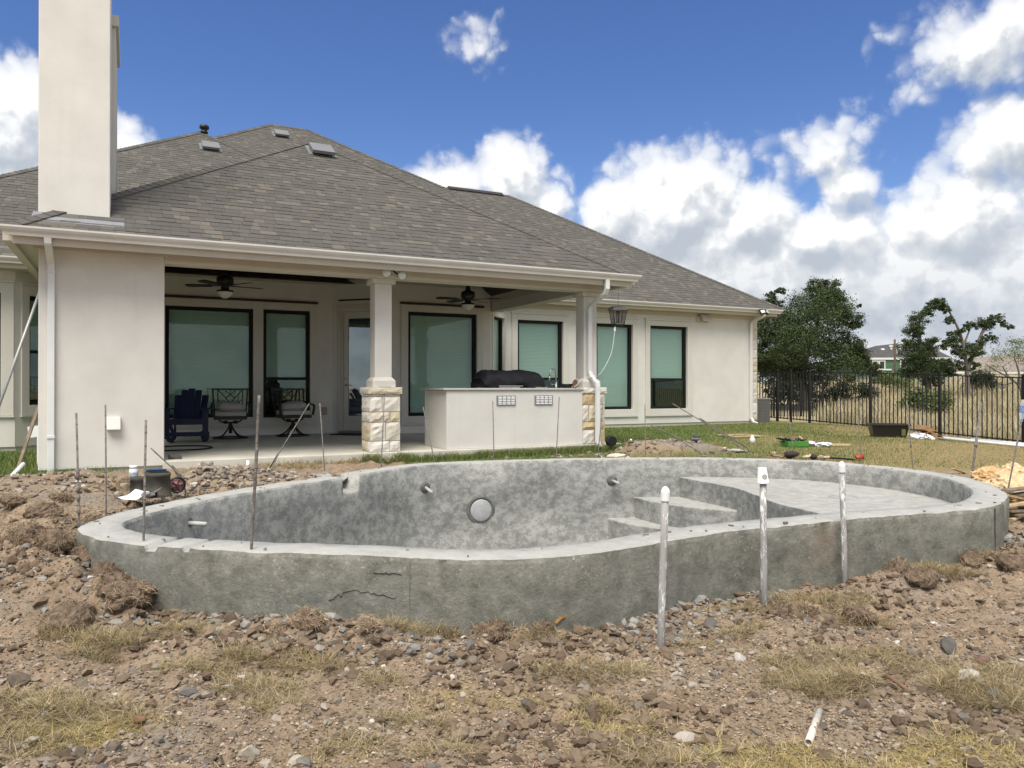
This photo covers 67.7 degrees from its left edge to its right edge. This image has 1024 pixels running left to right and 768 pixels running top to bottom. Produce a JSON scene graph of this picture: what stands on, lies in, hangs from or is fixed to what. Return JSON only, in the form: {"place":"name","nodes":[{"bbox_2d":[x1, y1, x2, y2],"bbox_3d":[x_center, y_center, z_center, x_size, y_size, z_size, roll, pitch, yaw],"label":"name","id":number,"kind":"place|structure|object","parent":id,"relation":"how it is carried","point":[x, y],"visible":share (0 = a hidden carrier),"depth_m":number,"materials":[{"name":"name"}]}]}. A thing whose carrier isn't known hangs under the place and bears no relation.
{"place":"outdoors","nodes":[
{"label":"outdoors","id":0,"kind":"place"},
{"bbox_2d":[0,450,123,476],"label":"side grass","id":1,"kind":"structure","parent":0,"point":[15,460],"depth_m":10.72,"materials":[{"name":"plant"}]},
{"bbox_2d":[0,382,1023,767],"bbox_3d":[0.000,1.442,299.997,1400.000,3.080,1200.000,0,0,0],"label":"ground","id":2,"kind":"structure","parent":0,"point":[958,598],"depth_m":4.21,"materials":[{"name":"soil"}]},
{"bbox_2d":[0,491,29,509],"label":"turf clod","id":3,"kind":"object","parent":2,"relation":"on","point":[12,500],"visible":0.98,"depth_m":6.87,"materials":[{"name":"soil"}]},
{"bbox_2d":[7,671,29,686],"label":"rock","id":4,"kind":"object","parent":2,"relation":"on","point":[21,677],"visible":0.89,"depth_m":3.82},
{"bbox_2d":[0,293,37,405],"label":"grey pole","id":5,"kind":"object","parent":2,"relation":"on","point":[18,350],"visible":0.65,"depth_m":11.37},
{"bbox_2d":[4,518,47,544],"bbox_3d":[-3.559,1.130,5.658,0.383,0.269,0.331,0,0,40],"label":"turf clod","id":6,"kind":"object","parent":2,"relation":"on","point":[19,534],"visible":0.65,"depth_m":5.58,"materials":[{"name":"soil"}]},
{"bbox_2d":[17,407,37,466],"bbox_3d":[-6.675,0.729,10.547,0.040,0.811,0.522,0,0,-5],"label":"wooden stake","id":7,"kind":"object","parent":2,"relation":"on","point":[28,437],"visible":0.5,"depth_m":10.53,"materials":[{"name":"brown wood"}]},
{"bbox_2d":[18,500,68,518],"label":"turf clod","id":8,"kind":"object","parent":2,"relation":"on","point":[44,507],"visible":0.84,"depth_m":6.46,"materials":[{"name":"soil"}]},
{"bbox_2d":[30,529,75,553],"bbox_3d":[-3.323,1.160,5.528,0.335,0.232,0.393,0,0,-16],"label":"turf clod","id":9,"kind":"object","parent":2,"relation":"on","point":[66,549],"visible":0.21,"depth_m":5.51,"materials":[{"name":"soil"}]},
{"bbox_2d":[34,528,74,552],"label":"turf clod","id":10,"kind":"object","parent":2,"relation":"on","point":[53,541],"visible":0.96,"depth_m":5.29,"materials":[{"name":"soil"}]},
{"bbox_2d":[49,491,75,502],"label":"turf clod","id":11,"kind":"object","parent":2,"relation":"on","point":[61,497],"visible":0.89,"depth_m":7.18,"materials":[{"name":"soil"}]},
{"bbox_2d":[34,597,101,633],"bbox_3d":[-2.660,1.400,4.610,0.380,0.249,0.428,0,0,7],"label":"turf clod","id":12,"kind":"object","parent":2,"relation":"on","point":[70,612],"visible":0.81,"depth_m":4.52,"materials":[{"name":"soil"}]},
{"bbox_2d":[75,413,80,527],"bbox_3d":[-3.305,0.695,5.817,0.042,0.949,0.029,0,0,0],"label":"rebar stake","id":13,"kind":"object","parent":2,"relation":"in","point":[77,475],"visible":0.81,"depth_m":5.81,"materials":[{"name":"metal"}]},
{"bbox_2d":[69,543,91,567],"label":"turf clod","id":14,"kind":"object","parent":2,"relation":"on","point":[81,551],"visible":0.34,"depth_m":5.40,"materials":[{"name":"soil"}]},
{"bbox_2d":[75,746,86,758],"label":"rock","id":15,"kind":"object","parent":2,"relation":"on","point":[80,751],"visible":0.98,"depth_m":3.08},
{"bbox_2d":[75,511,104,523],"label":"turf clod","id":16,"kind":"object","parent":2,"relation":"on","point":[87,518],"visible":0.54,"depth_m":6.38,"materials":[{"name":"soil"}]},
{"bbox_2d":[84,560,122,581],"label":"turf clod","id":17,"kind":"object","parent":2,"relation":"on","point":[106,567],"visible":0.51,"depth_m":4.99,"materials":[{"name":"soil"}]},
{"bbox_2d":[105,405,106,516],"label":"rebar stake","id":18,"kind":"object","parent":2,"relation":"on","point":[105,465],"visible":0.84,"depth_m":6.61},
{"bbox_2d":[94,565,131,591],"bbox_3d":[-2.555,1.263,4.881,0.260,0.202,0.260,0,0,-18],"label":"turf clod","id":19,"kind":"object","parent":2,"relation":"on","point":[115,575],"visible":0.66,"depth_m":4.85,"materials":[{"name":"soil"}]},
{"bbox_2d":[86,573,159,614],"bbox_3d":[-2.469,1.350,4.898,0.392,0.267,0.435,0,0,33],"label":"turf clod","id":20,"kind":"object","parent":2,"relation":"on","point":[120,596],"visible":0.9,"depth_m":4.80,"materials":[{"name":"soil"}]},
{"bbox_2d":[129,476,143,493],"bbox_3d":[-3.609,0.994,7.414,0.202,0.189,0.204,0,0,-6],"label":"valve box","id":21,"kind":"object","parent":2,"relation":"on","point":[136,482],"visible":0.48,"depth_m":7.33,"materials":[{"name":"plastic"}]},
{"bbox_2d":[118,487,161,499],"bbox_3d":[-3.498,1.025,7.184,0.291,0.092,0.240,0,0,14],"label":"paper sheet","id":22,"kind":"object","parent":2,"relation":"on","point":[135,494],"visible":0.83,"depth_m":7.21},
{"bbox_2d":[146,472,171,497],"bbox_3d":[-3.438,0.974,7.414,0.256,0.229,0.257,0,0,-6],"label":"bucket","id":23,"kind":"object","parent":2,"relation":"on","point":[155,481],"visible":0.8,"depth_m":7.32,"materials":[{"name":"plastic"}]},
{"bbox_2d":[171,476,185,492],"bbox_3d":[-3.374,1.015,7.696,0.164,0.164,0.070,0,0,-22],"label":"line reel","id":24,"kind":"object","parent":2,"relation":"on","point":[177,484],"visible":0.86,"depth_m":7.68,"materials":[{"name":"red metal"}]},
{"bbox_2d":[179,687,197,697],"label":"rock","id":25,"kind":"object","parent":2,"relation":"on","point":[188,692],"visible":0.98,"depth_m":3.66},
{"bbox_2d":[238,744,259,759],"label":"rock","id":26,"kind":"object","parent":2,"relation":"on","point":[251,751],"visible":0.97,"depth_m":3.12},
{"bbox_2d":[264,619,288,638],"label":"turf clod","id":27,"kind":"object","parent":2,"relation":"on","point":[276,629],"visible":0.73,"depth_m":4.48,"materials":[{"name":"soil"}]},
{"bbox_2d":[268,404,308,476],"bbox_3d":[-2.712,0.710,8.888,0.291,0.956,0.785,0,0,21],"label":"rebar stake","id":28,"kind":"object","parent":2,"relation":"on","point":[274,460],"visible":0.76,"depth_m":9.04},
{"bbox_2d":[296,757,312,767],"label":"rock","id":29,"kind":"object","parent":2,"relation":"on","point":[306,761],"visible":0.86,"depth_m":3.04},
{"bbox_2d":[281,606,330,634],"bbox_3d":[-1.228,1.402,4.539,0.288,0.190,0.252,0,0,39],"label":"turf clod","id":30,"kind":"object","parent":2,"relation":"on","point":[306,619],"visible":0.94,"depth_m":4.50,"materials":[{"name":"soil"}]},
{"bbox_2d":[354,612,383,635],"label":"turf clod","id":31,"kind":"object","parent":2,"relation":"on","point":[368,624],"visible":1,"depth_m":4.42,"materials":[{"name":"soil"}]},
{"bbox_2d":[162,433,620,468],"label":"patio slab","id":32,"kind":"structure","parent":2,"relation":"on","point":[231,452],"depth_m":12.31,"materials":[{"name":"concrete"}]},
{"bbox_2d":[164,388,211,442],"bbox_3d":[-5.924,0.572,13.981,0.820,0.983,1.000,0,0,-15],"label":"rocking chair","id":33,"kind":"object","parent":32,"relation":"on","point":[188,404],"visible":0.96,"depth_m":14.11,"materials":[{"name":"blue plastic"}]},
{"bbox_2d":[164,445,212,450],"bbox_3d":[-5.420,1.042,12.445,1.030,0.024,1.030,0,0,0],"label":"hose loop","id":34,"kind":"object","parent":32,"relation":"on","point":[209,447],"visible":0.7,"depth_m":12.65,"materials":[{"name":"black rubber"}]},
{"bbox_2d":[210,388,250,439],"bbox_3d":[-5.542,0.577,15.037,0.742,0.982,0.761,0,0,-21],"label":"swivel chair","id":35,"kind":"object","parent":32,"relation":"on","point":[235,412],"visible":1,"depth_m":14.84,"materials":[{"name":"brown metal"}]},
{"bbox_2d":[271,388,314,436],"bbox_3d":[-4.527,0.580,15.748,0.742,0.982,0.761,0,0,-31],"label":"swivel chair","id":36,"kind":"object","parent":32,"relation":"on","point":[292,409],"visible":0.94,"depth_m":15.59,"materials":[{"name":"brown metal"}]},
{"bbox_2d":[420,388,583,449],"bbox_3d":[-0.172,0.565,13.317,2.630,0.990,1.150,0,0,-27],"label":"outdoor kitchen","id":37,"kind":"object","parent":32,"relation":"on","point":[459,418],"visible":1,"depth_m":12.78,"materials":[{"name":"paint"}]},
{"bbox_2d":[471,370,547,387],"bbox_3d":[-0.052,-0.095,13.386,1.217,0.326,0.736,0,0,-27],"label":"covered grill","id":38,"kind":"object","parent":37,"relation":"on","point":[504,379],"visible":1,"depth_m":13.14,"materials":[{"name":"fabric"}]},
{"bbox_2d":[0,0,785,473],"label":"house","id":39,"kind":"structure","parent":2,"relation":"on","point":[108,250],"depth_m":13.55,"materials":[{"name":"paint"}]},
{"bbox_2d":[29,296,37,404],"bbox_3d":[-8.913,-0.606,14.170,0.680,2.040,0.515,1,-1,-72],"label":"window","id":40,"kind":"structure","parent":39,"relation":"in","point":[33,392],"depth_m":14.12,"materials":[{"name":"black glass"}]},
{"bbox_2d":[165,305,252,417],"bbox_3d":[-6.242,-0.443,15.773,1.690,2.270,0.120,0,0,-27],"label":"window","id":41,"kind":"structure","parent":39,"relation":"in","point":[207,348],"depth_m":15.81,"materials":[{"name":"teal glass"}]},
{"bbox_2d":[185,270,262,297],"bbox_3d":[-4.938,-1.880,13.168,1.276,0.820,1.251,0,0,-27],"label":"ceiling fan","id":42,"kind":"object","parent":39,"relation":"hanging from","point":[225,281],"visible":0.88,"depth_m":13.04,"materials":[{"name":"brown metal"}]},
{"bbox_2d":[263,309,309,417],"bbox_3d":[-4.958,-0.432,16.637,1.040,2.355,0.515,0,0,-27],"label":"window","id":43,"kind":"structure","parent":39,"relation":"in","point":[286,334],"depth_m":16.55,"materials":[{"name":"teal glass"}]},
{"bbox_2d":[336,304,369,432],"bbox_3d":[-3.356,-0.330,16.630,1.010,2.810,0.240,0,0,18],"label":"patio door","id":44,"kind":"structure","parent":39,"relation":"in","point":[353,334],"depth_m":16.74,"materials":[{"name":"paint"}]},
{"bbox_2d":[381,270,406,279],"bbox_3d":[-1.806,-1.681,11.610,0.387,0.202,0.227,0,0,-27],"label":"flood light","id":45,"kind":"object","parent":39,"relation":"attached to","point":[401,275],"visible":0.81,"depth_m":11.56,"materials":[{"name":"white metal"}]},
{"bbox_2d":[408,312,475,415],"bbox_3d":[-1.592,-0.442,17.207,1.650,2.300,0.120,0,0,-27],"label":"window","id":46,"kind":"structure","parent":39,"relation":"in","point":[441,346],"depth_m":17.22,"materials":[{"name":"teal glass"}]},
{"bbox_2d":[436,286,500,309],"bbox_3d":[-0.891,-1.871,15.197,1.251,0.820,1.276,0,0,43],"label":"ceiling fan","id":47,"kind":"object","parent":39,"relation":"hanging from","point":[468,295],"visible":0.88,"depth_m":15.08,"materials":[{"name":"brown metal"}]},
{"bbox_2d":[494,317,501,369],"bbox_3d":[-0.412,-0.437,18.218,0.770,2.300,0.120,1,-1,-72],"label":"window","id":48,"kind":"structure","parent":39,"relation":"in","point":[496,319],"depth_m":18.53,"materials":[{"name":"black glass"}]},
{"bbox_2d":[518,320,561,387],"bbox_3d":[0.577,-0.459,19.409,1.360,2.315,0.515,0,0,-27],"label":"window","id":49,"kind":"structure","parent":39,"relation":"in","point":[539,342],"depth_m":19.32,"materials":[{"name":"teal glass"}]},
{"bbox_2d":[597,323,630,409],"bbox_3d":[2.567,-0.455,20.406,1.210,2.315,0.515,0,0,-27],"label":"window","id":50,"kind":"structure","parent":39,"relation":"in","point":[616,376],"depth_m":20.32,"materials":[{"name":"teal glass"}]},
{"bbox_2d":[607,306,627,326],"bbox_3d":[1.853,-1.390,13.361,0.291,0.779,0.287,0,0,-10],"label":"bug zapper","id":51,"kind":"object","parent":39,"relation":"hanging from","point":[618,310],"visible":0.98,"depth_m":13.32,"materials":[{"name":"black metal"}]},
{"bbox_2d":[650,326,685,408],"bbox_3d":[4.158,-0.454,21.202,1.330,2.320,0.515,0,0,-27],"label":"window","id":52,"kind":"structure","parent":39,"relation":"in","point":[667,343],"depth_m":21.21,"materials":[{"name":"teal glass"}]},
{"bbox_2d":[0,438,822,503],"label":"rubble","id":53,"kind":"object","parent":2,"relation":"on","point":[239,473],"visible":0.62,"depth_m":8.41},
{"bbox_2d":[215,444,620,468],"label":"dirt","id":54,"kind":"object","parent":2,"relation":"on","point":[349,460],"visible":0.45,"depth_m":11.15,"materials":[{"name":"soil"}]},
{"bbox_2d":[470,616,508,644],"bbox_3d":[-0.137,1.489,4.634,0.317,0.166,0.292,0,0,-4],"label":"turf clod","id":55,"kind":"object","parent":2,"relation":"on","point":[496,630],"visible":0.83,"depth_m":4.57,"materials":[{"name":"soil"}]},
{"bbox_2d":[359,441,626,464],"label":"slab edge grass","id":56,"kind":"structure","parent":2,"relation":"on","point":[503,453],"depth_m":12.28,"materials":[{"name":"plant"}]},
{"bbox_2d":[0,472,1023,767],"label":"soil lumps","id":57,"kind":"object","parent":2,"relation":"on","point":[592,738],"visible":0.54,"depth_m":4.04,"materials":[{"name":"soil"}]},
{"bbox_2d":[0,443,1023,767],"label":"dry grass","id":58,"kind":"structure","parent":2,"relation":"on","point":[828,679],"depth_m":3.94,"materials":[{"name":"plant"}]},
{"bbox_2d":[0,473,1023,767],"bbox_3d":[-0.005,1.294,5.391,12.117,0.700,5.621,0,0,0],"label":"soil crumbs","id":59,"kind":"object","parent":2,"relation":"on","point":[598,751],"visible":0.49,"depth_m":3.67,"materials":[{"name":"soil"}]},
{"bbox_2d":[0,506,1023,670],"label":"mortar crumbs","id":60,"kind":"object","parent":2,"relation":"on","point":[470,642],"visible":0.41,"depth_m":4.79,"materials":[{"name":"concrete"}]},
{"bbox_2d":[3,688,1023,767],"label":"dry grass","id":61,"kind":"structure","parent":2,"relation":"on","point":[1011,761],"depth_m":3.22,"materials":[{"name":"plant"}]},
{"bbox_2d":[505,621,529,644],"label":"turf clod","id":62,"kind":"object","parent":2,"relation":"on","point":[513,632],"visible":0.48,"depth_m":4.55,"materials":[{"name":"soil"}]},
{"bbox_2d":[76,457,1009,635],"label":"swimming pool","id":63,"kind":"structure","parent":2,"relation":"in","point":[338,545],"depth_m":6.33,"materials":[{"name":"concrete"}]},
{"bbox_2d":[142,420,146,540],"bbox_3d":[-2.508,0.715,5.217,0.031,0.940,0.016,0,0,0],"label":"rebar stake","id":64,"kind":"object","parent":63,"relation":"in","point":[144,481],"visible":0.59,"depth_m":5.21,"materials":[{"name":"metal"}]},
{"bbox_2d":[250,395,260,549],"bbox_3d":[-1.673,0.650,4.967,0.075,1.154,0.018,0,0,0],"label":"rebar stake","id":65,"kind":"object","parent":63,"relation":"in","point":[255,472],"visible":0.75,"depth_m":4.96,"materials":[{"name":"metal"}]},
{"bbox_2d":[93,458,996,556],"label":"rim crumbs","id":66,"kind":"object","parent":63,"relation":"on","point":[644,534],"visible":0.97,"depth_m":5.95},
{"bbox_2d":[527,617,558,639],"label":"turf clod","id":67,"kind":"object","parent":2,"relation":"on","point":[545,625],"visible":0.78,"depth_m":4.39,"materials":[{"name":"soil"}]},
{"bbox_2d":[657,486,669,648],"bbox_3d":[0.879,1.240,4.435,0.055,1.285,0.105,0,0,39],"label":"pvc riser","id":68,"kind":"object","parent":2,"relation":"on","point":[665,495],"visible":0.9,"depth_m":4.42,"materials":[{"name":"plastic"}]},
{"bbox_2d":[674,731,694,743],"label":"rock","id":69,"kind":"object","parent":2,"relation":"on","point":[687,736],"visible":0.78,"depth_m":3.34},
{"bbox_2d":[703,617,717,628],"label":"rock","id":70,"kind":"object","parent":2,"relation":"on","point":[709,623],"visible":0.8,"depth_m":4.91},
{"bbox_2d":[673,404,751,456],"bbox_3d":[3.090,0.749,11.783,1.195,0.896,0.197,0,0,4],"label":"rebar stake","id":71,"kind":"object","parent":2,"relation":"on","point":[721,432],"visible":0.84,"depth_m":11.77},
{"bbox_2d":[403,422,1023,468],"bbox_3d":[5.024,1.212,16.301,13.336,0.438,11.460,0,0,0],"label":"lawn grass","id":72,"kind":"structure","parent":2,"relation":"on","point":[640,429],"depth_m":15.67,"materials":[{"name":"plant"}]},
{"bbox_2d":[755,398,770,422],"bbox_3d":[7.346,0.836,23.237,0.800,0.820,0.800,0,0,-27],"label":"air conditioner","id":73,"kind":"object","parent":2,"relation":"on","point":[763,410],"visible":0.38,"depth_m":22.95,"materials":[{"name":"metal"}]},
{"bbox_2d":[760,484,766,604],"bbox_3d":[1.784,1.291,5.414,0.054,1.187,0.046,0,0,0],"label":"pvc riser","id":74,"kind":"object","parent":2,"relation":"on","point":[763,543],"visible":0.68,"depth_m":5.40,"materials":[{"name":"plastic"}]},
{"bbox_2d":[757,467,768,483],"bbox_3d":[1.777,0.648,5.415,0.085,0.108,0.085,-4,2,-5],"label":"cap","id":75,"kind":"object","parent":74,"relation":"on","point":[762,476],"visible":1,"depth_m":5.39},
{"bbox_2d":[761,601,793,619],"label":"turf clod","id":76,"kind":"object","parent":2,"relation":"on","point":[776,609],"visible":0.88,"depth_m":5.17,"materials":[{"name":"soil"}]},
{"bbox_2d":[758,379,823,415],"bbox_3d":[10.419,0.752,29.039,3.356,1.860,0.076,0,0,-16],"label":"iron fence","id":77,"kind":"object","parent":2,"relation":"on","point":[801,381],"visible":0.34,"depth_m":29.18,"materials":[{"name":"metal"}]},
{"bbox_2d":[780,440,808,446],"bbox_3d":[5.176,1.094,13.995,0.400,0.110,0.300,0,0,-9],"label":"green tray","id":78,"kind":"object","parent":2,"relation":"on","point":[797,443],"visible":0.86,"depth_m":13.86,"materials":[{"name":"plastic"}]},
{"bbox_2d":[783,596,823,617],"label":"turf clod","id":79,"kind":"object","parent":2,"relation":"on","point":[811,610],"visible":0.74,"depth_m":5.25,"materials":[{"name":"soil"}]},
{"bbox_2d":[804,708,822,746],"bbox_3d":[1.357,1.538,3.431,0.033,0.040,0.346,0,0,29],"label":"pipe offcut","id":80,"kind":"object","parent":2,"relation":"on","point":[811,733],"visible":0.96,"depth_m":3.39,"materials":[{"name":"plastic"}]},
{"bbox_2d":[756,276,882,410],"bbox_3d":[13.175,-1.637,33.628,5.744,6.148,7.985,0,0,22],"label":"oak tree","id":81,"kind":"object","parent":2,"relation":"on","point":[791,347],"visible":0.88,"depth_m":32.40,"materials":[{"name":"green plant"}]},
{"bbox_2d":[758,376,880,405],"bbox_3d":[14.469,0.473,35.955,5.669,1.813,2.452,0,0,0],"label":"dark shrub","id":82,"kind":"object","parent":2,"relation":"on","point":[849,390],"visible":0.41,"depth_m":35.84,"materials":[{"name":"green plant"}]},
{"bbox_2d":[838,461,847,584],"bbox_3d":[2.577,1.238,5.944,0.074,1.272,0.055,0,0,0],"label":"pvc riser","id":83,"kind":"object","parent":2,"relation":"on","point":[841,468],"visible":0.9,"depth_m":5.93,"materials":[{"name":"plastic"}]},
{"bbox_2d":[837,599,886,628],"bbox_3d":[2.271,1.518,5.010,0.218,0.201,0.352,0,0,-44],"label":"turf clod","id":84,"kind":"object","parent":2,"relation":"on","point":[855,614],"visible":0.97,"depth_m":4.97,"materials":[{"name":"soil"}]},
{"bbox_2d":[866,423,910,437],"bbox_3d":[8.464,1.046,17.195,0.820,0.310,0.560,0,0,14],"label":"black tub","id":85,"kind":"object","parent":2,"relation":"on","point":[890,430],"visible":0.96,"depth_m":16.98,"materials":[{"name":"plastic"}]},
{"bbox_2d":[757,369,1023,442],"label":"iron fence","id":86,"kind":"object","parent":2,"relation":"on","point":[870,373],"visible":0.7,"depth_m":19.85,"materials":[{"name":"metal"}]},
{"bbox_2d":[830,342,952,382],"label":"house","id":87,"kind":"structure","parent":2,"relation":"on","point":[883,355],"depth_m":75.18,"materials":[{"name":"paint"}]},
{"bbox_2d":[872,370,915,390],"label":"bush","id":88,"kind":"object","parent":2,"relation":"on","point":[895,380],"visible":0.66,"depth_m":44.84,"materials":[{"name":"green plant"}]},
{"bbox_2d":[882,674,913,696],"bbox_3d":[1.935,1.513,3.841,0.052,0.079,0.241,0,0,-15],"label":"root","id":89,"kind":"object","parent":2,"relation":"on","point":[898,682],"visible":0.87,"depth_m":3.83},
{"bbox_2d":[882,554,915,572],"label":"turf clod","id":90,"kind":"object","parent":2,"relation":"on","point":[897,565],"visible":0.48,"depth_m":6.08,"materials":[{"name":"soil"}]},
{"bbox_2d":[901,566,944,587],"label":"turf clod","id":91,"kind":"object","parent":2,"relation":"on","point":[923,578],"visible":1,"depth_m":5.61,"materials":[{"name":"soil"}]},
{"bbox_2d":[891,298,958,394],"bbox_3d":[21.598,-1.735,40.102,2.983,5.606,2.786,0,0,-35],"label":"oak tree","id":92,"kind":"object","parent":2,"relation":"on","point":[921,355],"visible":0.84,"depth_m":39.79,"materials":[{"name":"green plant"}]},
{"bbox_2d":[894,386,956,415],"bbox_3d":[14.526,0.776,26.952,2.217,1.466,1.528,0,0,16],"label":"bush","id":93,"kind":"object","parent":2,"relation":"on","point":[924,400],"visible":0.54,"depth_m":26.80,"materials":[{"name":"green plant"}]},
{"bbox_2d":[912,425,943,439],"bbox_3d":[9.601,1.122,17.679,0.851,0.358,0.532,0,0,-44],"label":"cardboard box","id":94,"kind":"object","parent":2,"relation":"on","point":[925,429],"visible":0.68,"depth_m":17.59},
{"bbox_2d":[939,636,956,654],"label":"rock","id":95,"kind":"object","parent":2,"relation":"on","point":[948,645],"visible":0.96,"depth_m":4.42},
{"bbox_2d":[956,668,981,682],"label":"rock","id":96,"kind":"object","parent":2,"relation":"on","point":[975,672],"visible":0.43,"depth_m":3.91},
{"bbox_2d":[956,549,988,569],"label":"turf clod","id":97,"kind":"object","parent":2,"relation":"on","point":[975,560],"visible":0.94,"depth_m":6.37,"materials":[{"name":"soil"}]},
{"bbox_2d":[932,297,1015,398],"bbox_3d":[22.964,-1.647,37.984,3.983,5.368,1.471,0,0,0],"label":"oak tree","id":98,"kind":"object","parent":2,"relation":"on","point":[962,352],"visible":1,"depth_m":37.93,"materials":[{"name":"green plant"}]},
{"bbox_2d":[970,404,981,478],"bbox_3d":[5.560,0.744,9.147,0.143,1.020,0.037,0,0,0],"label":"rebar stake","id":99,"kind":"object","parent":2,"relation":"on","point":[976,439],"visible":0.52,"depth_m":9.14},
{"bbox_2d":[938,437,1023,447],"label":"pvc length","id":100,"kind":"object","parent":2,"relation":"on","point":[986,442],"visible":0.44,"depth_m":16.91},
{"bbox_2d":[959,367,1006,392],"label":"bush","id":101,"kind":"object","parent":2,"relation":"on","point":[974,373],"visible":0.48,"depth_m":41.74,"materials":[{"name":"green plant"}]},
{"bbox_2d":[949,354,1023,374],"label":"house","id":102,"kind":"structure","parent":2,"relation":"on","point":[985,359],"depth_m":93.20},
{"bbox_2d":[972,466,1000,481],"bbox_3d":[5.639,1.129,8.971,0.464,0.326,0.303,0,0,0],"label":"torn wood","id":103,"kind":"object","parent":2,"relation":"on","point":[989,471],"visible":0.31,"depth_m":8.93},
{"bbox_2d":[978,330,1023,395],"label":"mesquite tree","id":104,"kind":"object","parent":2,"relation":"on","point":[1018,356],"visible":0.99,"depth_m":29.98,"materials":[{"name":"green plant"}]},
{"bbox_2d":[989,463,1023,483],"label":"torn wood","id":105,"kind":"object","parent":2,"relation":"on","point":[1006,471],"visible":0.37,"depth_m":8.60,"materials":[{"name":"wood"}]},
{"bbox_2d":[992,551,1023,570],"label":"turf clod","id":106,"kind":"object","parent":2,"relation":"on","point":[1012,562],"visible":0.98,"depth_m":6.16,"materials":[{"name":"soil"}]},
{"bbox_2d":[1000,475,1023,501],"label":"torn wood","id":107,"kind":"object","parent":2,"relation":"on","point":[1017,481],"visible":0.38,"depth_m":8.28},
{"bbox_2d":[1007,422,1021,492],"bbox_3d":[5.230,0.801,7.946,0.166,0.878,0.015,0,0,0],"label":"rebar stake","id":108,"kind":"object","parent":2,"relation":"on","point":[1014,455],"visible":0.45,"depth_m":7.94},
{"bbox_2d":[0,0,1023,380],"label":"sky","id":109,"kind":"structure","parent":0,"point":[755,148],"materials":[{"name":"blue"}]},
{"bbox_2d":[813,373,1020,441],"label":"field grass","id":110,"kind":"structure","parent":0,"point":[955,412],"depth_m":26.47,"materials":[{"name":"plant"}]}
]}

